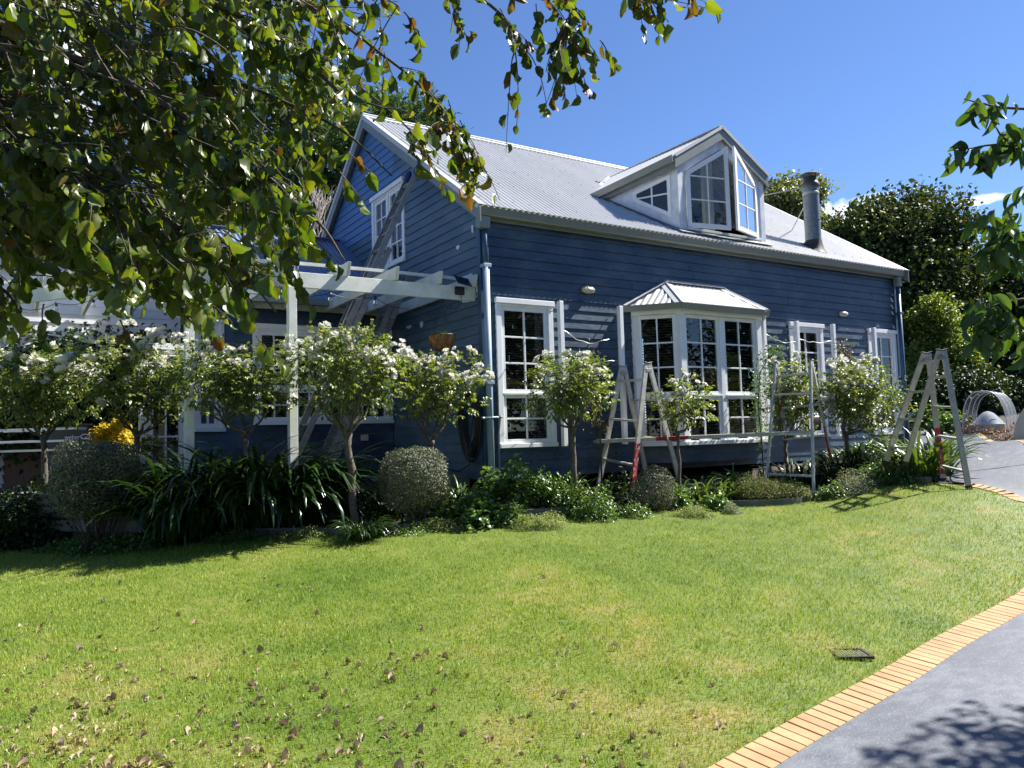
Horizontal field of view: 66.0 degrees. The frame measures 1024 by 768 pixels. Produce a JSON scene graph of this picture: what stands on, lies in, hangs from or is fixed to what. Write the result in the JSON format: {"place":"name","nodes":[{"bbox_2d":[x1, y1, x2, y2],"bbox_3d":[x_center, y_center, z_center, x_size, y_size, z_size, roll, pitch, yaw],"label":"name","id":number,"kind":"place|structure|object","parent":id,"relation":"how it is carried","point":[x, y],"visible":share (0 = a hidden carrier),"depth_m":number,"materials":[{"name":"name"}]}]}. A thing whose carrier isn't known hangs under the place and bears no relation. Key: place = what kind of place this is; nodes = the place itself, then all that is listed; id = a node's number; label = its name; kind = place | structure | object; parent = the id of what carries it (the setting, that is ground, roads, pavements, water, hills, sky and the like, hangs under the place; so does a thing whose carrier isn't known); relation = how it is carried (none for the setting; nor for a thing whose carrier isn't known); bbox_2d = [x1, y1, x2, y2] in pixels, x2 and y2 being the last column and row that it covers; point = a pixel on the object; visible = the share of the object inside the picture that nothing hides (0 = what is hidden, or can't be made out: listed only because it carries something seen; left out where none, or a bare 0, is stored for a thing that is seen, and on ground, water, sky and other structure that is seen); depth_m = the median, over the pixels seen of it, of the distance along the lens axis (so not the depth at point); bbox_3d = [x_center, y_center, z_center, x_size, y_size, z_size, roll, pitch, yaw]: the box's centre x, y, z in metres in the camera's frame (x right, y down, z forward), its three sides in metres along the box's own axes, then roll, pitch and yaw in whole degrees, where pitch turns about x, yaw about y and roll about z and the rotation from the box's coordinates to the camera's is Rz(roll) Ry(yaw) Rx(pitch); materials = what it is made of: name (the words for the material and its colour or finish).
{"place":"outdoors","nodes":[
{"label":"outdoors","id":0,"kind":"place"},
{"bbox_2d":[0,473,469,519],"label":"patio","id":1,"kind":"structure","parent":0,"point":[21,491],"depth_m":10.67,"materials":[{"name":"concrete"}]},
{"bbox_2d":[0,427,86,452],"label":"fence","id":2,"kind":"object","parent":1,"relation":"on","point":[31,441],"visible":0.53,"depth_m":10.79,"materials":[{"name":"paint"}]},
{"bbox_2d":[2,423,94,487],"bbox_3d":[-7.218,1.090,11.828,1.784,0.945,0.090,-1,-4,-7],"label":"timber fence","id":3,"kind":"object","parent":1,"relation":"on","point":[11,476],"visible":0.17,"depth_m":11.78,"materials":[{"name":"grey wood"}]},
{"bbox_2d":[41,425,118,484],"bbox_3d":[-6.185,1.028,11.331,0.888,0.860,0.571,-2,-4,0],"label":"barbecue","id":4,"kind":"object","parent":1,"relation":"on","point":[82,435],"visible":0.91,"depth_m":11.07,"materials":[{"name":"black metal"}]},
{"bbox_2d":[0,313,205,475],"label":"hedge","id":5,"kind":"object","parent":1,"relation":"on","point":[14,436],"visible":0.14,"depth_m":11.95,"materials":[{"name":"green plant"}]},
{"bbox_2d":[0,476,469,532],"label":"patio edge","id":6,"kind":"object","parent":1,"relation":"on","point":[131,526],"visible":0.16,"depth_m":9.58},
{"bbox_2d":[4,259,477,527],"bbox_3d":[-4.508,0.342,10.964,6.736,3.558,4.679,1,-5,-32],"label":"pergola","id":7,"kind":"object","parent":1,"relation":"on","point":[428,289],"visible":0.39,"depth_m":10.17,"materials":[{"name":"white wood"}]},
{"bbox_2d":[428,295,455,351],"bbox_3d":[-0.958,-0.824,10.682,0.390,0.778,0.389,1,-5,-32],"label":"hanging basket","id":8,"kind":"object","parent":7,"relation":"hanging from","point":[440,341],"visible":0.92,"depth_m":10.55,"materials":[{"name":"brown wicker"}]},
{"bbox_2d":[283,165,417,462],"bbox_3d":[-2.361,-1.022,11.660,2.197,4.804,0.470,1,-5,-32],"label":"extension ladder","id":9,"kind":"object","parent":1,"relation":"on","point":[351,311],"visible":0.56,"depth_m":11.77,"materials":[{"name":"metal"}]},
{"bbox_2d":[322,270,411,474],"bbox_3d":[-2.312,-0.200,12.327,1.576,3.253,0.430,1,-5,-32],"label":"extension ladder","id":10,"kind":"object","parent":1,"relation":"on","point":[382,319],"visible":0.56,"depth_m":12.35,"materials":[{"name":"metal"}]},
{"bbox_2d":[0,481,1023,767],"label":"lawn","id":11,"kind":"structure","parent":0,"point":[716,562],"depth_m":5.68,"materials":[{"name":"green plant"}]},
{"bbox_2d":[0,512,55,552],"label":"strappy clump","id":12,"kind":"object","parent":11,"relation":"on","point":[25,539],"visible":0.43,"depth_m":9.33,"materials":[{"name":"green plant"}]},
{"bbox_2d":[29,532,128,554],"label":"garden plant","id":13,"kind":"object","parent":11,"relation":"on","point":[51,547],"visible":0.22,"depth_m":9.05,"materials":[{"name":"green plant"}]},
{"bbox_2d":[45,439,146,553],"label":"clipped shrub","id":14,"kind":"object","parent":11,"relation":"on","point":[89,450],"visible":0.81,"depth_m":8.76,"materials":[{"name":"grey plant"}]},
{"bbox_2d":[56,530,176,558],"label":"garden plant","id":15,"kind":"object","parent":11,"relation":"on","point":[124,540],"visible":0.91,"depth_m":8.84,"materials":[{"name":"green plant"}]},
{"bbox_2d":[46,446,307,546],"bbox_3d":[-3.914,1.320,9.213,2.777,1.136,2.789,1,-5,-32],"label":"strappy clump","id":16,"kind":"object","parent":11,"relation":"on","point":[180,534],"visible":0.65,"depth_m":8.78,"materials":[{"name":"green plant"}]},
{"bbox_2d":[198,526,295,545],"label":"garden plant","id":17,"kind":"object","parent":11,"relation":"on","point":[248,536],"visible":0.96,"depth_m":8.91,"materials":[{"name":"green plant"}]},
{"bbox_2d":[73,426,420,538],"bbox_3d":[-3.182,1.178,9.615,4.307,1.363,3.122,-1,-4,-5],"label":"strappy clump","id":18,"kind":"object","parent":11,"relation":"on","point":[313,489],"visible":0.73,"depth_m":9.01,"materials":[{"name":"green plant"}]},
{"bbox_2d":[267,524,332,540],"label":"garden plant","id":19,"kind":"object","parent":11,"relation":"on","point":[307,531],"visible":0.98,"depth_m":8.91,"materials":[{"name":"green plant"}]},
{"bbox_2d":[325,512,398,542],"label":"strappy clump","id":20,"kind":"object","parent":11,"relation":"on","point":[356,532],"visible":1,"depth_m":8.58,"materials":[{"name":"green plant"}]},
{"bbox_2d":[0,0,723,390],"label":"alder tree","id":21,"kind":"object","parent":11,"relation":"on","point":[98,222],"visible":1,"depth_m":3.08,"materials":[{"name":"green plant"}]},
{"bbox_2d":[0,572,902,767],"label":"fallen leaves","id":22,"kind":"object","parent":11,"relation":"on","point":[145,759],"visible":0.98,"depth_m":4.04,"materials":[{"name":"brown plant"}]},
{"bbox_2d":[479,499,530,528],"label":"garden plant","id":23,"kind":"object","parent":11,"relation":"on","point":[509,513],"visible":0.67,"depth_m":9.37,"materials":[{"name":"green plant"}]},
{"bbox_2d":[508,510,568,531],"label":"garden plant","id":24,"kind":"object","parent":11,"relation":"on","point":[539,520],"visible":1,"depth_m":9.20,"materials":[{"name":"green plant"}]},
{"bbox_2d":[547,478,603,518],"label":"garden plant","id":25,"kind":"object","parent":11,"relation":"on","point":[565,512],"visible":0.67,"depth_m":9.87,"materials":[{"name":"green plant"}]},
{"bbox_2d":[566,483,618,521],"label":"garden plant","id":26,"kind":"object","parent":11,"relation":"on","point":[595,509],"visible":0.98,"depth_m":9.64,"materials":[{"name":"green plant"}]},
{"bbox_2d":[607,500,654,518],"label":"garden plant","id":27,"kind":"object","parent":11,"relation":"on","point":[627,510],"visible":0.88,"depth_m":9.79,"materials":[{"name":"green plant"}]},
{"bbox_2d":[653,483,696,510],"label":"garden plant","id":28,"kind":"object","parent":11,"relation":"on","point":[681,497],"visible":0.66,"depth_m":10.39,"materials":[{"name":"green plant"}]},
{"bbox_2d":[810,479,847,500],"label":"garden plant","id":29,"kind":"object","parent":11,"relation":"on","point":[836,495],"visible":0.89,"depth_m":10.85,"materials":[{"name":"green plant"}]},
{"bbox_2d":[829,648,874,659],"bbox_3d":[2.214,1.770,5.162,0.230,0.024,0.210,-2,-4,1],"label":"drain grate","id":30,"kind":"object","parent":11,"relation":"on","point":[867,655],"visible":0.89,"depth_m":5.12,"materials":[{"name":"metal"}]},
{"bbox_2d":[833,467,877,497],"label":"garden plant","id":31,"kind":"object","parent":11,"relation":"on","point":[860,485],"visible":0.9,"depth_m":10.96,"materials":[{"name":"green plant"}]},
{"bbox_2d":[881,348,972,489],"bbox_3d":[5.650,0.494,10.865,0.988,1.905,0.613,-3,-4,14],"label":"trestle","id":32,"kind":"object","parent":11,"relation":"on","point":[932,367],"visible":0.98,"depth_m":10.82,"materials":[{"name":"metal"}]},
{"bbox_2d":[0,0,1023,422],"label":"sky","id":33,"kind":"structure","parent":0,"point":[865,94],"materials":[{"name":"blue"}]},
{"bbox_2d":[629,464,676,511],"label":"clipped shrub","id":34,"kind":"object","parent":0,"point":[658,506],"visible":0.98,"depth_m":10.21,"materials":[{"name":"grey plant"}]},
{"bbox_2d":[310,406,1023,527],"bbox_3d":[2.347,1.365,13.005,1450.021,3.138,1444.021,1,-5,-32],"label":"ground","id":35,"kind":"structure","parent":0,"point":[694,473],"depth_m":12.93,"materials":[{"name":"soil"}]},
{"bbox_2d":[0,470,84,552],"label":"garden plant","id":36,"kind":"object","parent":35,"relation":"on","point":[6,511],"visible":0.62,"depth_m":9.41,"materials":[{"name":"green plant"}]},
{"bbox_2d":[11,491,81,549],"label":"garden plant","id":37,"kind":"object","parent":35,"relation":"on","point":[46,529],"visible":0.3,"depth_m":9.50,"materials":[{"name":"green plant"}]},
{"bbox_2d":[0,331,108,492],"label":"rose bush","id":38,"kind":"object","parent":35,"relation":"on","point":[35,391],"visible":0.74,"depth_m":9.81,"materials":[{"name":"green plant"}]},
{"bbox_2d":[0,258,179,487],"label":"outbuilding","id":39,"kind":"structure","parent":35,"relation":"on","point":[155,315],"depth_m":12.48,"materials":[{"name":"white wood"}]},
{"bbox_2d":[83,414,135,461],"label":"yellow bush","id":40,"kind":"object","parent":35,"relation":"on","point":[113,434],"visible":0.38,"depth_m":10.23,"materials":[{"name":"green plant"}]},
{"bbox_2d":[52,318,219,539],"bbox_3d":[-4.574,0.550,9.709,1.900,2.811,1.174,1,-5,-32],"label":"rose bush","id":41,"kind":"object","parent":35,"relation":"on","point":[144,383],"visible":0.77,"depth_m":9.55,"materials":[{"name":"green plant"}]},
{"bbox_2d":[140,432,163,476],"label":"garden plant","id":42,"kind":"object","parent":35,"relation":"on","point":[147,448],"visible":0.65,"depth_m":10.58,"materials":[{"name":"green plant"}]},
{"bbox_2d":[150,331,315,517],"bbox_3d":[-3.262,0.616,9.371,1.921,2.444,1.059,1,-5,-32],"label":"rose bush","id":43,"kind":"object","parent":35,"relation":"on","point":[244,369],"visible":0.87,"depth_m":9.27,"materials":[{"name":"green plant"}]},
{"bbox_2d":[208,63,392,236],"bbox_3d":[-6.546,-4.478,26.767,6.912,13.651,7.058,1,-5,-32],"label":"conifer tree","id":44,"kind":"object","parent":35,"relation":"on","point":[330,137],"visible":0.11,"depth_m":25.50,"materials":[{"name":"green plant"}]},
{"bbox_2d":[290,177,336,236],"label":"bare shrub","id":45,"kind":"object","parent":35,"relation":"on","point":[317,202],"visible":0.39,"depth_m":19.42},
{"bbox_2d":[269,319,414,523],"bbox_3d":[-1.892,0.476,9.072,1.678,2.567,1.152,1,-5,-32],"label":"rose bush","id":46,"kind":"object","parent":35,"relation":"on","point":[341,367],"visible":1,"depth_m":9.06,"materials":[{"name":"green plant"}]},
{"bbox_2d":[323,492,406,525],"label":"strappy clump","id":47,"kind":"object","parent":35,"relation":"on","point":[392,514],"visible":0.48,"depth_m":9.55,"materials":[{"name":"green plant"}]},
{"bbox_2d":[324,81,471,181],"bbox_3d":[-3.580,-4.081,26.664,5.791,12.620,6.608,1,-5,-32],"label":"conifer tree","id":48,"kind":"object","parent":35,"relation":"on","point":[396,100],"visible":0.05,"depth_m":26.02,"materials":[{"name":"green plant"}]},
{"bbox_2d":[378,444,451,523],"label":"clipped shrub","id":49,"kind":"object","parent":35,"relation":"on","point":[415,501],"visible":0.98,"depth_m":9.15,"materials":[{"name":"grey plant"}]},
{"bbox_2d":[377,342,494,510],"bbox_3d":[-0.963,0.566,10.041,1.581,2.202,1.167,1,-5,-32],"label":"rose bush","id":50,"kind":"object","parent":35,"relation":"on","point":[427,398],"visible":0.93,"depth_m":9.99,"materials":[{"name":"green plant"}]},
{"bbox_2d":[423,489,464,519],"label":"garden plant","id":51,"kind":"object","parent":35,"relation":"on","point":[448,504],"visible":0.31,"depth_m":9.52,"materials":[{"name":"green plant"}]},
{"bbox_2d":[437,474,503,509],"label":"strappy clump","id":52,"kind":"object","parent":35,"relation":"on","point":[460,492],"visible":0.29,"depth_m":10.02,"materials":[{"name":"green plant"}]},
{"bbox_2d":[435,487,508,532],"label":"garden plant","id":53,"kind":"object","parent":35,"relation":"on","point":[467,509],"visible":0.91,"depth_m":9.30,"materials":[{"name":"green plant"}]},
{"bbox_2d":[476,466,519,502],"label":"garden plant","id":54,"kind":"object","parent":35,"relation":"on","point":[493,484],"visible":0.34,"depth_m":10.25,"materials":[{"name":"green plant"}]},
{"bbox_2d":[73,477,931,538],"bbox_3d":[-1.993,1.671,9.962,15.796,0.438,2.116,-2,-4,-2],"label":"garden edging","id":55,"kind":"object","parent":35,"relation":"on","point":[771,502],"visible":0.23,"depth_m":10.16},
{"bbox_2d":[138,113,909,498],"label":"blue house","id":56,"kind":"structure","parent":35,"relation":"on","point":[692,255],"depth_m":12.90,"materials":[{"name":"paint"}]},
{"bbox_2d":[194,319,225,431],"bbox_3d":[-4.497,-0.139,11.634,0.155,1.690,0.548,-4,-5,31],"label":"window","id":57,"kind":"structure","parent":56,"relation":"in","point":[218,426],"depth_m":11.58,"materials":[{"name":"white paint"}]},
{"bbox_2d":[252,323,393,424],"bbox_3d":[-3.037,-0.137,12.776,2.339,1.580,0.189,1,-5,-32],"label":"window","id":58,"kind":"structure","parent":56,"relation":"in","point":[264,329],"depth_m":12.53,"materials":[{"name":"white paint"}]},
{"bbox_2d":[369,176,409,274],"bbox_3d":[-2.119,-2.690,13.647,0.162,1.420,1.404,1,-5,-32],"label":"window","id":59,"kind":"structure","parent":56,"relation":"in","point":[387,194],"depth_m":13.60,"materials":[{"name":"white paint"}]},
{"bbox_2d":[446,393,480,471],"bbox_3d":[-0.723,0.683,11.062,0.228,1.090,0.934,2,-5,-39],"label":"garden hose","id":60,"kind":"object","parent":56,"relation":"hanging from","point":[464,441],"visible":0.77,"depth_m":10.88,"materials":[{"name":"black rubber"}]},
{"bbox_2d":[494,297,558,447],"bbox_3d":[0.179,-0.151,11.212,0.995,2.100,0.196,1,-5,-32],"label":"window","id":61,"kind":"structure","parent":56,"relation":"in","point":[502,304],"depth_m":11.18,"materials":[{"name":"white paint"}]},
{"bbox_2d":[550,301,567,445],"bbox_3d":[0.658,-0.145,11.283,0.070,2.070,0.285,1,-5,-32],"label":"trellis post","id":62,"kind":"object","parent":56,"relation":"attached to","point":[561,348],"visible":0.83,"depth_m":11.20,"materials":[{"name":"white paint"}]},
{"bbox_2d":[609,306,627,443],"bbox_3d":[1.593,-0.131,11.874,0.070,2.070,0.285,1,-5,-32],"label":"trellis post","id":63,"kind":"object","parent":56,"relation":"attached to","point":[623,399],"visible":0.88,"depth_m":11.76,"materials":[{"name":"white paint"}]},
{"bbox_2d":[623,280,770,462],"bbox_3d":[3.259,-0.235,12.741,3.261,2.922,0.758,1,-5,-32],"label":"bay window","id":64,"kind":"structure","parent":56,"relation":"in","point":[666,300],"depth_m":12.42,"materials":[{"name":"white paint"}]},
{"bbox_2d":[761,319,769,438],"bbox_3d":[4.290,-0.090,13.578,0.070,2.070,0.285,1,-5,-32],"label":"trellis post","id":65,"kind":"object","parent":56,"relation":"attached to","point":[764,338],"visible":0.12,"depth_m":13.48,"materials":[{"name":"white paint"}]},
{"bbox_2d":[786,322,829,436],"bbox_3d":[5.429,-0.072,14.529,0.981,2.100,0.196,1,-5,-32],"label":"window","id":66,"kind":"structure","parent":56,"relation":"in","point":[804,328],"depth_m":14.65,"materials":[{"name":"white paint"}]},
{"bbox_2d":[863,328,902,434],"bbox_3d":[7.419,-0.042,15.786,0.954,2.100,0.196,1,-5,-32],"label":"window","id":67,"kind":"structure","parent":56,"relation":"in","point":[890,335],"depth_m":15.92,"materials":[{"name":"white paint"}]},
{"bbox_2d":[489,452,558,511],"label":"garden plant","id":68,"kind":"object","parent":35,"relation":"on","point":[520,497],"visible":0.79,"depth_m":10.01,"materials":[{"name":"green plant"}]},
{"bbox_2d":[530,464,589,508],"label":"garden plant","id":69,"kind":"object","parent":35,"relation":"on","point":[549,476],"visible":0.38,"depth_m":10.20,"materials":[{"name":"green plant"}]},
{"bbox_2d":[519,470,612,507],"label":"strappy clump","id":70,"kind":"object","parent":35,"relation":"on","point":[554,491],"visible":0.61,"depth_m":9.90,"materials":[{"name":"green plant"}]},
{"bbox_2d":[518,348,619,495],"bbox_3d":[0.748,0.593,10.164,1.356,2.129,1.039,1,-5,-32],"label":"rose bush","id":71,"kind":"object","parent":35,"relation":"on","point":[577,385],"visible":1,"depth_m":10.10,"materials":[{"name":"green plant"}]},
{"bbox_2d":[575,339,612,492],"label":"climbing shrub","id":72,"kind":"object","parent":35,"relation":"on","point":[599,424],"visible":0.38,"depth_m":10.88,"materials":[{"name":"green plant"}]},
{"bbox_2d":[592,466,649,504],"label":"garden plant","id":73,"kind":"object","parent":35,"relation":"on","point":[618,487],"visible":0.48,"depth_m":10.84,"materials":[{"name":"green plant"}]},
{"bbox_2d":[596,361,682,504],"bbox_3d":[1.815,0.691,11.377,1.119,1.992,0.722,1,-5,-35],"label":"trestle","id":74,"kind":"object","parent":35,"relation":"on","point":[637,423],"visible":0.73,"depth_m":11.29,"materials":[{"name":"metal"}]},
{"bbox_2d":[646,368,718,500],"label":"rose bush","id":75,"kind":"object","parent":35,"relation":"on","point":[688,409],"visible":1,"depth_m":10.70,"materials":[{"name":"green plant"}]},
{"bbox_2d":[667,503,717,518],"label":"garden plant","id":76,"kind":"object","parent":35,"relation":"on","point":[706,514],"visible":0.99,"depth_m":9.87,"materials":[{"name":"green plant"}]},
{"bbox_2d":[647,474,764,500],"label":"strappy clump","id":77,"kind":"object","parent":35,"relation":"on","point":[697,494],"visible":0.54,"depth_m":10.86,"materials":[{"name":"green plant"}]},
{"bbox_2d":[696,489,733,512],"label":"garden plant","id":78,"kind":"object","parent":35,"relation":"on","point":[711,502],"visible":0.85,"depth_m":10.34,"materials":[{"name":"green plant"}]},
{"bbox_2d":[703,462,803,498],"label":"strappy clump","id":79,"kind":"object","parent":35,"relation":"on","point":[759,470],"visible":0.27,"depth_m":11.47,"materials":[{"name":"green plant"}]},
{"bbox_2d":[747,330,790,472],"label":"climbing shrub","id":80,"kind":"object","parent":35,"relation":"on","point":[760,385],"visible":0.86,"depth_m":12.66,"materials":[{"name":"green plant"}]},
{"bbox_2d":[727,471,812,499],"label":"garden plant","id":81,"kind":"object","parent":35,"relation":"on","point":[768,491],"visible":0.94,"depth_m":10.81,"materials":[{"name":"green plant"}]},
{"bbox_2d":[752,349,835,473],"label":"rose bush","id":82,"kind":"object","parent":35,"relation":"on","point":[796,385],"visible":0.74,"depth_m":12.19,"materials":[{"name":"green plant"}]},
{"bbox_2d":[763,358,832,497],"bbox_3d":[4.274,0.672,11.804,0.722,2.068,1.283,-5,-5,35],"label":"trestle","id":83,"kind":"object","parent":35,"relation":"on","point":[811,374],"visible":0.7,"depth_m":11.75,"materials":[{"name":"metal"}]},
{"bbox_2d":[596,430,810,442],"bbox_3d":[2.833,0.775,11.537,3.247,0.101,0.300,-1,-4,-10],"label":"plank","id":84,"kind":"object","parent":83,"relation":"on","point":[712,436],"visible":0.76,"depth_m":11.39,"materials":[{"name":"grey wood"}]},
{"bbox_2d":[749,452,852,494],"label":"strappy clump","id":85,"kind":"object","parent":35,"relation":"on","point":[820,477],"visible":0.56,"depth_m":11.70,"materials":[{"name":"green plant"}]},
{"bbox_2d":[764,166,844,229],"bbox_3d":[13.987,-4.619,39.784,4.851,12.888,5.153,1,-5,-32],"label":"eucalypt tree","id":86,"kind":"object","parent":35,"relation":"on","point":[790,202],"visible":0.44,"depth_m":38.49,"materials":[{"name":"green plant"}]},
{"bbox_2d":[808,440,885,476],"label":"strappy clump","id":87,"kind":"object","parent":35,"relation":"on","point":[858,460],"visible":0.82,"depth_m":11.87,"materials":[{"name":"green plant"}]},
{"bbox_2d":[809,352,901,470],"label":"rose bush","id":88,"kind":"object","parent":35,"relation":"on","point":[851,410],"visible":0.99,"depth_m":11.86,"materials":[{"name":"green plant"}]},
{"bbox_2d":[708,483,1023,767],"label":"brick border","id":89,"kind":"object","parent":35,"relation":"on","point":[777,746],"visible":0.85,"depth_m":4.53,"materials":[{"name":"brick"}]},
{"bbox_2d":[849,455,930,486],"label":"garden plant","id":90,"kind":"object","parent":35,"relation":"on","point":[875,467],"visible":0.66,"depth_m":11.21,"materials":[{"name":"green plant"}]},
{"bbox_2d":[867,371,917,458],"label":"climbing shrub","id":91,"kind":"object","parent":35,"relation":"on","point":[890,398],"visible":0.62,"depth_m":12.16,"materials":[{"name":"green plant"}]},
{"bbox_2d":[809,174,1022,412],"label":"broadleaf tree","id":92,"kind":"object","parent":35,"relation":"on","point":[917,240],"visible":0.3,"depth_m":23.33,"materials":[{"name":"green plant"}]},
{"bbox_2d":[854,426,997,478],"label":"strappy clump","id":93,"kind":"object","parent":35,"relation":"on","point":[928,459],"visible":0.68,"depth_m":11.17,"materials":[{"name":"green plant"}]},
{"bbox_2d":[902,289,995,413],"bbox_3d":[11.748,-0.823,21.542,2.678,3.560,3.110,-5,-5,37],"label":"tall shrub","id":94,"kind":"object","parent":35,"relation":"on","point":[941,329],"visible":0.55,"depth_m":21.21,"materials":[{"name":"green plant"}]},
{"bbox_2d":[924,404,974,433],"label":"vegetable plant","id":95,"kind":"object","parent":35,"relation":"on","point":[946,419],"visible":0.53,"depth_m":17.69,"materials":[{"name":"green plant"}]},
{"bbox_2d":[911,359,1023,416],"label":"hedge","id":96,"kind":"object","parent":35,"relation":"on","point":[966,383],"visible":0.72,"depth_m":19.55,"materials":[{"name":"green plant"}]},
{"bbox_2d":[939,91,1023,369],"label":"dogwood tree","id":97,"kind":"object","parent":35,"relation":"on","point":[990,329],"visible":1,"depth_m":2.49,"materials":[{"name":"green plant"}]},
{"bbox_2d":[962,391,1017,432],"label":"hoop tunnel","id":98,"kind":"structure","parent":35,"relation":"on","point":[988,419],"depth_m":17.24,"materials":[{"name":"silver metal"}]},
{"bbox_2d":[967,229,1023,406],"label":"broadleaf tree","id":99,"kind":"object","parent":35,"relation":"on","point":[1016,287],"visible":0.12,"depth_m":24.74,"materials":[{"name":"green plant"}]},
{"bbox_2d":[979,317,1023,409],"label":"tall shrub","id":100,"kind":"object","parent":35,"relation":"on","point":[1015,373],"visible":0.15,"depth_m":21.54,"materials":[{"name":"green plant"}]},
{"bbox_2d":[716,424,1023,767],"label":"driveway","id":101,"kind":"structure","parent":0,"point":[963,707],"depth_m":4.30,"materials":[{"name":"grey concrete"}]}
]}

